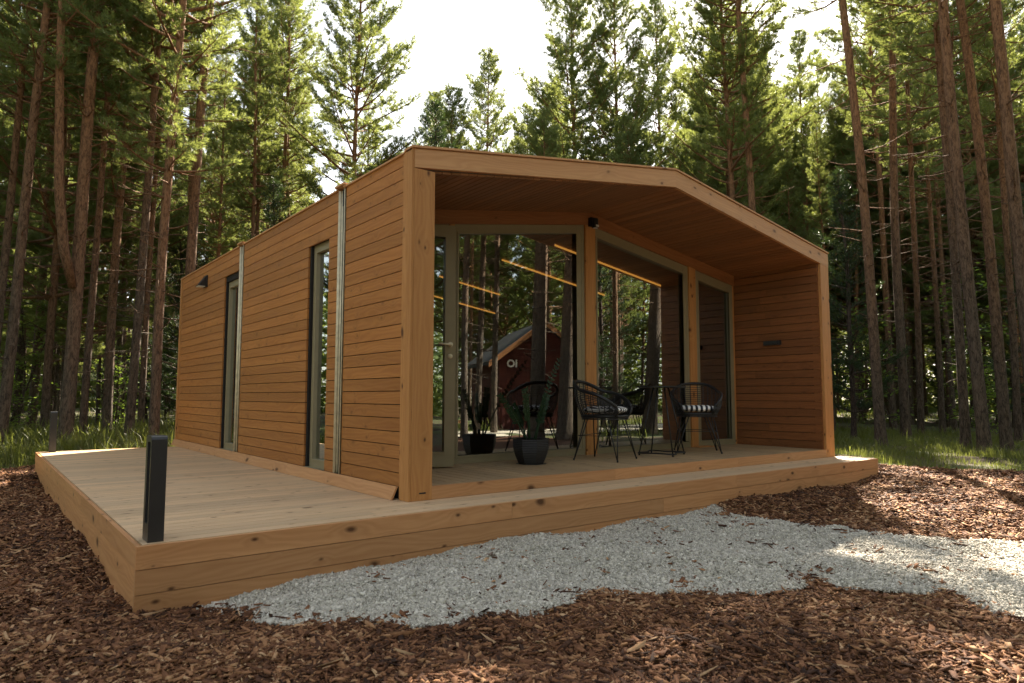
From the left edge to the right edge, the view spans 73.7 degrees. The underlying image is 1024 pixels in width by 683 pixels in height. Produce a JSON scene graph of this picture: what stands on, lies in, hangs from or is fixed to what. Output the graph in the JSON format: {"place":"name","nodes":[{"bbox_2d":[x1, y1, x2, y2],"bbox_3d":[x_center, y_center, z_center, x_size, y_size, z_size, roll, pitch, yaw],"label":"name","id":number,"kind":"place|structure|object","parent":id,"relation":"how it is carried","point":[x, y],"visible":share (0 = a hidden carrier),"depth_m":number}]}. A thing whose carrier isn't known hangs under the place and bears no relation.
{"place":"outdoors","nodes":[
{"label":"outdoors","id":0,"kind":"place"},
{"bbox_2d":[0,399,1023,629],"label":"ground","id":1,"kind":"structure","parent":0,"point":[929,424],"depth_m":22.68},
{"bbox_2d":[0,131,17,347],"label":"pine tree","id":2,"kind":"object","parent":1,"relation":"on","point":[13,244],"visible":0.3,"depth_m":17.21},
{"bbox_2d":[0,372,34,428],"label":"leafy sapling","id":3,"kind":"object","parent":1,"relation":"on","point":[15,398],"visible":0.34,"depth_m":17.27},
{"bbox_2d":[0,5,66,334],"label":"pine tree","id":4,"kind":"object","parent":1,"relation":"on","point":[7,123],"visible":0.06,"depth_m":24.33},
{"bbox_2d":[8,0,76,429],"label":"pine tree","id":5,"kind":"object","parent":1,"relation":"on","point":[33,392],"visible":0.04,"depth_m":20.16},
{"bbox_2d":[0,0,88,422],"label":"pine tree","id":6,"kind":"object","parent":1,"relation":"on","point":[19,371],"depth_m":28.21},
{"bbox_2d":[0,294,96,428],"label":"leafy sapling","id":7,"kind":"object","parent":1,"relation":"on","point":[24,364],"visible":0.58,"depth_m":18.79},
{"bbox_2d":[0,0,98,347],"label":"pine tree","id":8,"kind":"object","parent":1,"relation":"on","point":[20,88],"visible":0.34,"depth_m":15.51},
{"bbox_2d":[29,292,96,415],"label":"pine tree","id":9,"kind":"object","parent":1,"relation":"on","point":[58,397],"visible":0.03,"depth_m":38.66},
{"bbox_2d":[0,0,129,442],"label":"pine tree","id":10,"kind":"object","parent":1,"relation":"on","point":[41,39],"visible":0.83,"depth_m":14.35},
{"bbox_2d":[26,35,103,410],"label":"pine tree","id":11,"kind":"object","parent":1,"relation":"on","point":[67,181],"visible":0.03,"depth_m":22.25},
{"bbox_2d":[5,42,141,405],"bbox_3d":[-17.314,-4.533,26.718,5.740,16.509,6.148,-1,-3,3],"label":"pine tree","id":12,"kind":"object","parent":1,"relation":"on","point":[32,311],"visible":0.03,"depth_m":26.05},
{"bbox_2d":[3,0,173,445],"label":"pine tree","id":13,"kind":"object","parent":1,"relation":"on","point":[74,269],"visible":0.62,"depth_m":14.70},
{"bbox_2d":[16,120,167,417],"bbox_3d":[-12.169,-1.879,19.673,3.590,9.640,3.352,1,-4,-9],"label":"pine tree","id":14,"kind":"object","parent":1,"relation":"on","point":[60,338],"visible":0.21,"depth_m":19.45},
{"bbox_2d":[28,3,166,434],"bbox_3d":[-9.576,-5.367,16.359,3.161,16.331,2.690,0,-5,24],"label":"pine tree","id":15,"kind":"object","parent":1,"relation":"on","point":[87,348],"visible":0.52,"depth_m":15.84},
{"bbox_2d":[0,0,204,429],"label":"pine tree","id":16,"kind":"object","parent":1,"relation":"on","point":[37,234],"visible":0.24,"depth_m":17.81},
{"bbox_2d":[80,292,128,411],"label":"spruce tree","id":17,"kind":"object","parent":1,"relation":"on","point":[91,388],"visible":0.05,"depth_m":41.35},
{"bbox_2d":[80,214,135,423],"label":"pine tree","id":18,"kind":"object","parent":1,"relation":"on","point":[97,411],"depth_m":32.44},
{"bbox_2d":[26,33,206,422],"bbox_3d":[-12.246,-4.220,21.622,5.140,14.783,5.505,-1,-6,10],"label":"pine tree","id":19,"kind":"object","parent":1,"relation":"on","point":[103,317],"visible":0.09,"depth_m":21.19},
{"bbox_2d":[92,355,151,426],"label":"leafy sapling","id":20,"kind":"object","parent":1,"relation":"on","point":[120,404],"visible":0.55,"depth_m":20.47},
{"bbox_2d":[33,0,215,433],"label":"pine tree","id":21,"kind":"object","parent":1,"relation":"on","point":[108,388],"visible":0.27,"depth_m":17.09},
{"bbox_2d":[100,100,159,424],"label":"pine tree","id":22,"kind":"object","parent":1,"relation":"on","point":[123,398],"visible":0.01,"depth_m":28.38},
{"bbox_2d":[125,293,172,422],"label":"spruce tree","id":23,"kind":"object","parent":1,"relation":"on","point":[146,405],"visible":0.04,"depth_m":33.67},
{"bbox_2d":[126,202,186,396],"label":"pine tree","id":24,"kind":"object","parent":1,"relation":"on","point":[151,335],"visible":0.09,"depth_m":31.54},
{"bbox_2d":[54,0,260,434],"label":"pine tree","id":25,"kind":"object","parent":1,"relation":"on","point":[180,14],"visible":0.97,"depth_m":14.74},
{"bbox_2d":[101,0,215,424],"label":"pine tree","id":26,"kind":"object","parent":1,"relation":"on","point":[142,383],"visible":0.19,"depth_m":18.19},
{"bbox_2d":[71,0,251,435],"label":"pine tree","id":27,"kind":"object","parent":1,"relation":"on","point":[137,332],"visible":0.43,"depth_m":16.25},
{"bbox_2d":[137,200,200,411],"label":"spruce tree","id":28,"kind":"object","parent":1,"relation":"on","point":[167,327],"visible":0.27,"depth_m":21.50},
{"bbox_2d":[134,123,203,413],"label":"pine tree","id":29,"kind":"object","parent":1,"relation":"on","point":[174,205],"visible":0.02,"depth_m":43.23},
{"bbox_2d":[151,220,216,401],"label":"spruce tree","id":30,"kind":"object","parent":1,"relation":"on","point":[169,335],"visible":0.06,"depth_m":27.11},
{"bbox_2d":[168,222,231,373],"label":"pine tree","id":31,"kind":"object","parent":1,"relation":"on","point":[210,239],"visible":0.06,"depth_m":30.72},
{"bbox_2d":[145,0,267,352],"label":"pine tree","id":32,"kind":"object","parent":1,"relation":"on","point":[191,248],"visible":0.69,"depth_m":15.84},
{"bbox_2d":[165,1,247,343],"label":"pine tree","id":33,"kind":"object","parent":1,"relation":"on","point":[191,114],"visible":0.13,"depth_m":25.47},
{"bbox_2d":[169,89,246,320],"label":"pine tree","id":34,"kind":"object","parent":1,"relation":"on","point":[205,211],"visible":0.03,"depth_m":35.36},
{"bbox_2d":[184,46,253,259],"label":"pine tree","id":35,"kind":"object","parent":1,"relation":"on","point":[219,227],"visible":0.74,"depth_m":20.46},
{"bbox_2d":[200,27,271,248],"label":"pine tree","id":36,"kind":"object","parent":1,"relation":"on","point":[224,188],"visible":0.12,"depth_m":28.64},
{"bbox_2d":[207,0,292,250],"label":"pine tree","id":37,"kind":"object","parent":1,"relation":"on","point":[256,101],"visible":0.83,"depth_m":23.21},
{"bbox_2d":[215,0,303,235],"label":"pine tree","id":38,"kind":"object","parent":1,"relation":"on","point":[246,102],"visible":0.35,"depth_m":24.71},
{"bbox_2d":[246,177,292,238],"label":"spruce tree","id":39,"kind":"object","parent":1,"relation":"on","point":[271,214],"visible":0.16,"depth_m":19.32},
{"bbox_2d":[223,38,317,240],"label":"pine tree","id":40,"kind":"object","parent":1,"relation":"on","point":[244,236],"visible":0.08,"depth_m":28.22},
{"bbox_2d":[230,0,330,227],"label":"pine tree","id":41,"kind":"object","parent":1,"relation":"on","point":[292,13],"visible":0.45,"depth_m":25.84},
{"bbox_2d":[236,0,337,225],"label":"pine tree","id":42,"kind":"object","parent":1,"relation":"on","point":[305,94],"visible":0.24,"depth_m":27.26},
{"bbox_2d":[290,72,321,208],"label":"pine tree","id":43,"kind":"object","parent":1,"relation":"on","point":[310,117],"visible":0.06,"depth_m":35.26},
{"bbox_2d":[265,0,425,206],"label":"pine tree","id":44,"kind":"object","parent":1,"relation":"on","point":[359,37],"visible":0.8,"depth_m":24.51},
{"bbox_2d":[350,83,381,172],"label":"pine tree","id":45,"kind":"object","parent":1,"relation":"on","point":[367,114],"visible":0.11,"depth_m":30.82},
{"bbox_2d":[405,88,450,145],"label":"pine tree","id":46,"kind":"object","parent":1,"relation":"on","point":[440,94],"visible":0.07,"depth_m":33.03},
{"bbox_2d":[412,97,455,147],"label":"tree","id":47,"kind":"object","parent":1,"relation":"on","point":[435,110],"visible":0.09,"depth_m":23.74},
{"bbox_2d":[35,446,877,612],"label":"timber terrace","id":48,"kind":"structure","parent":1,"relation":"on","point":[232,528],"depth_m":5.26},
{"bbox_2d":[48,411,57,451],"bbox_3d":[-6.844,1.344,10.187,0.084,0.600,0.150,4,-6,-38],"label":"bollard light","id":49,"kind":"object","parent":48,"relation":"on","point":[53,431],"visible":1,"depth_m":10.13},
{"bbox_2d":[142,435,167,542],"bbox_3d":[-2.079,0.849,3.978,0.084,0.600,0.150,4,-6,-38],"label":"bollard light","id":50,"kind":"object","parent":48,"relation":"on","point":[155,488],"visible":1,"depth_m":3.92},
{"bbox_2d":[171,145,834,501],"bbox_3d":[-0.678,0.212,10.676,6.892,3.851,8.056,4,-6,-38],"label":"wooden cabin","id":51,"kind":"object","parent":48,"relation":"on","point":[391,329],"visible":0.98,"depth_m":8.72},
{"bbox_2d":[220,276,238,450],"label":"side window","id":52,"kind":"structure","parent":51,"relation":"in","point":[231,314],"depth_m":9.61},
{"bbox_2d":[303,239,329,470],"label":"side window","id":53,"kind":"structure","parent":51,"relation":"in","point":[319,264],"depth_m":7.14},
{"bbox_2d":[432,224,455,466],"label":"door","id":54,"kind":"structure","parent":51,"relation":"in","point":[444,458],"depth_m":6.99},
{"bbox_2d":[454,224,584,463],"label":"window frame","id":55,"kind":"structure","parent":51,"relation":"in","point":[461,229],"depth_m":7.72},
{"bbox_2d":[496,358,560,464],"bbox_3d":[0.305,0.735,7.495,0.944,1.178,0.397,4,-6,-38],"label":"potted plant","id":56,"kind":"object","parent":51,"relation":"on","point":[528,450],"visible":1,"depth_m":7.31},
{"bbox_2d":[572,380,636,462],"bbox_3d":[1.030,0.897,7.886,0.650,0.917,0.674,-3,-5,32],"label":"rattan armchair","id":57,"kind":"object","parent":51,"relation":"on","point":[610,410],"visible":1,"depth_m":7.74},
{"bbox_2d":[595,229,690,453],"label":"window frame","id":58,"kind":"structure","parent":51,"relation":"in","point":[601,236],"depth_m":9.29},
{"bbox_2d":[636,386,685,456],"bbox_3d":[1.861,0.982,8.518,0.620,0.850,0.620,4,-6,-38],"label":"round table","id":59,"kind":"object","parent":51,"relation":"on","point":[651,450],"visible":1,"depth_m":8.46},
{"bbox_2d":[670,382,722,453],"bbox_3d":[2.429,0.989,9.005,0.674,0.917,0.650,-1,-5,10],"label":"rattan armchair","id":60,"kind":"object","parent":51,"relation":"on","point":[704,411],"visible":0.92,"depth_m":8.89},
{"bbox_2d":[695,270,735,445],"label":"window frame","id":61,"kind":"structure","parent":51,"relation":"in","point":[701,278],"depth_m":10.45},
{"bbox_2d":[428,82,487,150],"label":"pine tree","id":62,"kind":"object","parent":1,"relation":"on","point":[451,119],"visible":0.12,"depth_m":28.54},
{"bbox_2d":[457,44,523,152],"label":"pine tree","id":63,"kind":"object","parent":1,"relation":"on","point":[478,87],"visible":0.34,"depth_m":31.83},
{"bbox_2d":[0,316,1010,412],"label":"distant woodland","id":64,"kind":"object","parent":1,"relation":"on","point":[92,404],"depth_m":49.05},
{"bbox_2d":[0,464,1023,682],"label":"bark mulch","id":65,"kind":"object","parent":1,"relation":"on","point":[67,615],"visible":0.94,"depth_m":3.38},
{"bbox_2d":[507,101,540,155],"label":"pine tree","id":66,"kind":"object","parent":1,"relation":"on","point":[517,126],"visible":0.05,"depth_m":29.31},
{"bbox_2d":[520,106,576,158],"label":"pine tree","id":67,"kind":"object","parent":1,"relation":"on","point":[548,139],"visible":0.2,"depth_m":19.43},
{"bbox_2d":[513,0,659,162],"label":"pine tree","id":68,"kind":"object","parent":1,"relation":"on","point":[567,47],"visible":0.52,"depth_m":23.79},
{"bbox_2d":[196,504,1023,628],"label":"gravel","id":69,"kind":"structure","parent":1,"relation":"on","point":[408,584],"depth_m":4.45},
{"bbox_2d":[552,0,694,166],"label":"pine tree","id":70,"kind":"object","parent":1,"relation":"on","point":[610,7],"visible":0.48,"depth_m":24.35},
{"bbox_2d":[608,114,650,164],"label":"pine tree","id":71,"kind":"object","parent":1,"relation":"on","point":[620,155],"visible":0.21,"depth_m":20.17},
{"bbox_2d":[612,0,726,191],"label":"pine tree","id":72,"kind":"object","parent":1,"relation":"on","point":[660,53],"visible":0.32,"depth_m":28.46},
{"bbox_2d":[662,86,744,200],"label":"pine tree","id":73,"kind":"object","parent":1,"relation":"on","point":[717,184],"visible":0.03,"depth_m":32.68},
{"bbox_2d":[684,0,792,216],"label":"pine tree","id":74,"kind":"object","parent":1,"relation":"on","point":[774,5],"visible":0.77,"depth_m":20.74},
{"bbox_2d":[659,0,827,221],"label":"pine tree","id":75,"kind":"object","parent":1,"relation":"on","point":[783,132],"visible":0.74,"depth_m":21.26},
{"bbox_2d":[674,1,813,237],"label":"pine tree","id":76,"kind":"object","parent":1,"relation":"on","point":[739,163],"visible":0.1,"depth_m":27.29},
{"bbox_2d":[713,28,803,223],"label":"pine tree","id":77,"kind":"object","parent":1,"relation":"on","point":[779,159],"visible":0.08,"depth_m":31.64},
{"bbox_2d":[715,47,841,268],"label":"pine tree","id":78,"kind":"object","parent":1,"relation":"on","point":[776,85],"visible":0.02,"depth_m":33.33},
{"bbox_2d":[774,144,808,239],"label":"pine tree","id":79,"kind":"object","parent":1,"relation":"on","point":[795,213],"visible":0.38,"depth_m":26.73},
{"bbox_2d":[739,83,849,317],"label":"pine tree","id":80,"kind":"object","parent":1,"relation":"on","point":[794,148],"visible":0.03,"depth_m":33.85},
{"bbox_2d":[755,24,854,274],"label":"pine tree","id":81,"kind":"object","parent":1,"relation":"on","point":[796,49],"visible":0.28,"depth_m":33.08},
{"bbox_2d":[784,140,833,288],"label":"pine tree","id":82,"kind":"object","parent":1,"relation":"on","point":[803,166],"visible":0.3,"depth_m":27.82},
{"bbox_2d":[795,47,839,398],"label":"pine tree","id":83,"kind":"object","parent":1,"relation":"on","point":[825,78],"visible":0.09,"depth_m":37.79},
{"bbox_2d":[801,209,852,394],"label":"spruce tree","id":84,"kind":"object","parent":1,"relation":"on","point":[835,329],"visible":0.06,"depth_m":34.18},
{"bbox_2d":[800,114,857,429],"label":"pine tree","id":85,"kind":"object","parent":1,"relation":"on","point":[814,178],"visible":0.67,"depth_m":22.66},
{"bbox_2d":[786,0,914,445],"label":"pine tree","id":86,"kind":"object","parent":1,"relation":"on","point":[876,371],"visible":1,"depth_m":15.36},
{"bbox_2d":[824,75,889,423],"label":"pine tree","id":87,"kind":"object","parent":1,"relation":"on","point":[852,157],"visible":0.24,"depth_m":30.30},
{"bbox_2d":[802,89,912,421],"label":"pine tree","id":88,"kind":"object","parent":1,"relation":"on","point":[834,120],"visible":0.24,"depth_m":32.82},
{"bbox_2d":[812,166,911,437],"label":"spruce tree","id":89,"kind":"object","parent":1,"relation":"on","point":[852,364],"visible":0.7,"depth_m":18.05},
{"bbox_2d":[803,0,927,427],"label":"pine tree","id":90,"kind":"object","parent":1,"relation":"on","point":[870,69],"visible":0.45,"depth_m":25.73},
{"bbox_2d":[815,62,927,419],"bbox_3d":[17.921,-5.377,35.662,6.802,19.564,7.285,-1,-5,9],"label":"pine tree","id":91,"kind":"object","parent":1,"relation":"on","point":[838,262],"visible":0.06,"depth_m":35.15},
{"bbox_2d":[828,10,923,423],"bbox_3d":[17.544,-5.843,31.825,5.217,19.933,4.984,-1,-5,17],"label":"pine tree","id":92,"kind":"object","parent":1,"relation":"on","point":[886,220],"visible":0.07,"depth_m":31.48},
{"bbox_2d":[835,293,926,429],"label":"leafy sapling","id":93,"kind":"object","parent":1,"relation":"on","point":[886,395],"visible":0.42,"depth_m":22.38},
{"bbox_2d":[851,91,925,419],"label":"pine tree","id":94,"kind":"object","parent":1,"relation":"on","point":[897,398],"visible":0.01,"depth_m":35.02},
{"bbox_2d":[837,2,947,424],"bbox_3d":[16.939,-6.207,29.691,5.324,20.341,5.085,2,-5,-21],"label":"pine tree","id":95,"kind":"object","parent":1,"relation":"on","point":[903,236],"visible":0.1,"depth_m":29.47},
{"bbox_2d":[845,0,951,437],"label":"pine tree","id":96,"kind":"object","parent":1,"relation":"on","point":[903,388],"visible":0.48,"depth_m":18.42},
{"bbox_2d":[869,35,927,421],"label":"pine tree","id":97,"kind":"object","parent":1,"relation":"on","point":[909,304],"visible":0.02,"depth_m":33.12},
{"bbox_2d":[851,111,950,418],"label":"pine tree","id":98,"kind":"object","parent":1,"relation":"on","point":[929,340],"visible":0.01,"depth_m":37.84},
{"bbox_2d":[846,0,970,433],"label":"pine tree","id":99,"kind":"object","parent":1,"relation":"on","point":[910,138],"visible":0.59,"depth_m":19.34},
{"bbox_2d":[875,214,965,418],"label":"pine tree","id":100,"kind":"object","parent":1,"relation":"on","point":[923,300],"visible":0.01,"depth_m":36.04},
{"bbox_2d":[921,259,933,416],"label":"pine tree","id":101,"kind":"object","parent":1,"relation":"on","point":[925,392],"depth_m":40.53},
{"bbox_2d":[870,0,986,432],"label":"pine tree","id":102,"kind":"object","parent":1,"relation":"on","point":[928,169],"visible":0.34,"depth_m":21.30},
{"bbox_2d":[872,20,998,380],"bbox_3d":[20.938,-5.670,32.439,7.436,19.970,6.943,5,-6,-45],"label":"pine tree","id":103,"kind":"object","parent":1,"relation":"on","point":[912,305],"depth_m":32.32},
{"bbox_2d":[851,0,1023,448],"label":"pine tree","id":104,"kind":"object","parent":1,"relation":"on","point":[960,364],"visible":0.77,"depth_m":14.84},
{"bbox_2d":[898,47,981,426],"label":"pine tree","id":105,"kind":"object","parent":1,"relation":"on","point":[948,410],"visible":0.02,"depth_m":29.95},
{"bbox_2d":[923,324,957,421],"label":"spruce tree","id":106,"kind":"object","parent":1,"relation":"on","point":[925,378],"visible":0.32,"depth_m":34.46},
{"bbox_2d":[898,5,987,430],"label":"pine tree","id":107,"kind":"object","parent":1,"relation":"on","point":[952,393],"visible":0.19,"depth_m":24.41},
{"bbox_2d":[889,0,1004,453],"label":"pine tree","id":108,"kind":"object","parent":1,"relation":"on","point":[983,432],"visible":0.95,"depth_m":13.44},
{"bbox_2d":[874,0,1023,399],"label":"pine tree","id":109,"kind":"object","parent":1,"relation":"on","point":[971,224],"visible":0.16,"depth_m":27.54},
{"bbox_2d":[937,222,976,393],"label":"pine tree","id":110,"kind":"object","parent":1,"relation":"on","point":[948,271],"visible":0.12,"depth_m":26.30},
{"bbox_2d":[891,0,1023,451],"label":"pine tree","id":111,"kind":"object","parent":1,"relation":"on","point":[1003,404],"visible":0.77,"depth_m":14.09},
{"bbox_2d":[934,326,988,411],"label":"pine tree","id":112,"kind":"object","parent":1,"relation":"on","point":[953,346],"visible":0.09,"depth_m":37.52},
{"bbox_2d":[909,260,1023,423],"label":"leafy sapling","id":113,"kind":"object","parent":1,"relation":"on","point":[980,326],"visible":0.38,"depth_m":21.59},
{"bbox_2d":[911,0,1023,427],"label":"pine tree","id":114,"kind":"object","parent":1,"relation":"on","point":[1020,66],"visible":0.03,"depth_m":27.85},
{"bbox_2d":[947,361,997,432],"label":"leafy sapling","id":115,"kind":"object","parent":1,"relation":"on","point":[972,408],"visible":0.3,"depth_m":19.30},
{"bbox_2d":[929,0,1023,443],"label":"pine tree","id":116,"kind":"object","parent":1,"relation":"on","point":[1013,57],"visible":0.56,"depth_m":16.26},
{"bbox_2d":[937,0,1023,375],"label":"pine tree","id":117,"kind":"object","parent":1,"relation":"on","point":[1010,159],"visible":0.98,"depth_m":12.97},
{"bbox_2d":[965,214,1023,429],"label":"pine tree","id":118,"kind":"object","parent":1,"relation":"on","point":[988,319],"visible":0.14,"depth_m":26.02},
{"bbox_2d":[971,176,1023,419],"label":"pine tree","id":119,"kind":"object","parent":1,"relation":"on","point":[997,223],"visible":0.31,"depth_m":23.88},
{"bbox_2d":[984,183,1023,413],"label":"spruce tree","id":120,"kind":"object","parent":1,"relation":"on","point":[999,269],"visible":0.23,"depth_m":17.49},
{"bbox_2d":[2,0,1023,397],"label":"sky","id":121,"kind":"structure","parent":0,"point":[449,33]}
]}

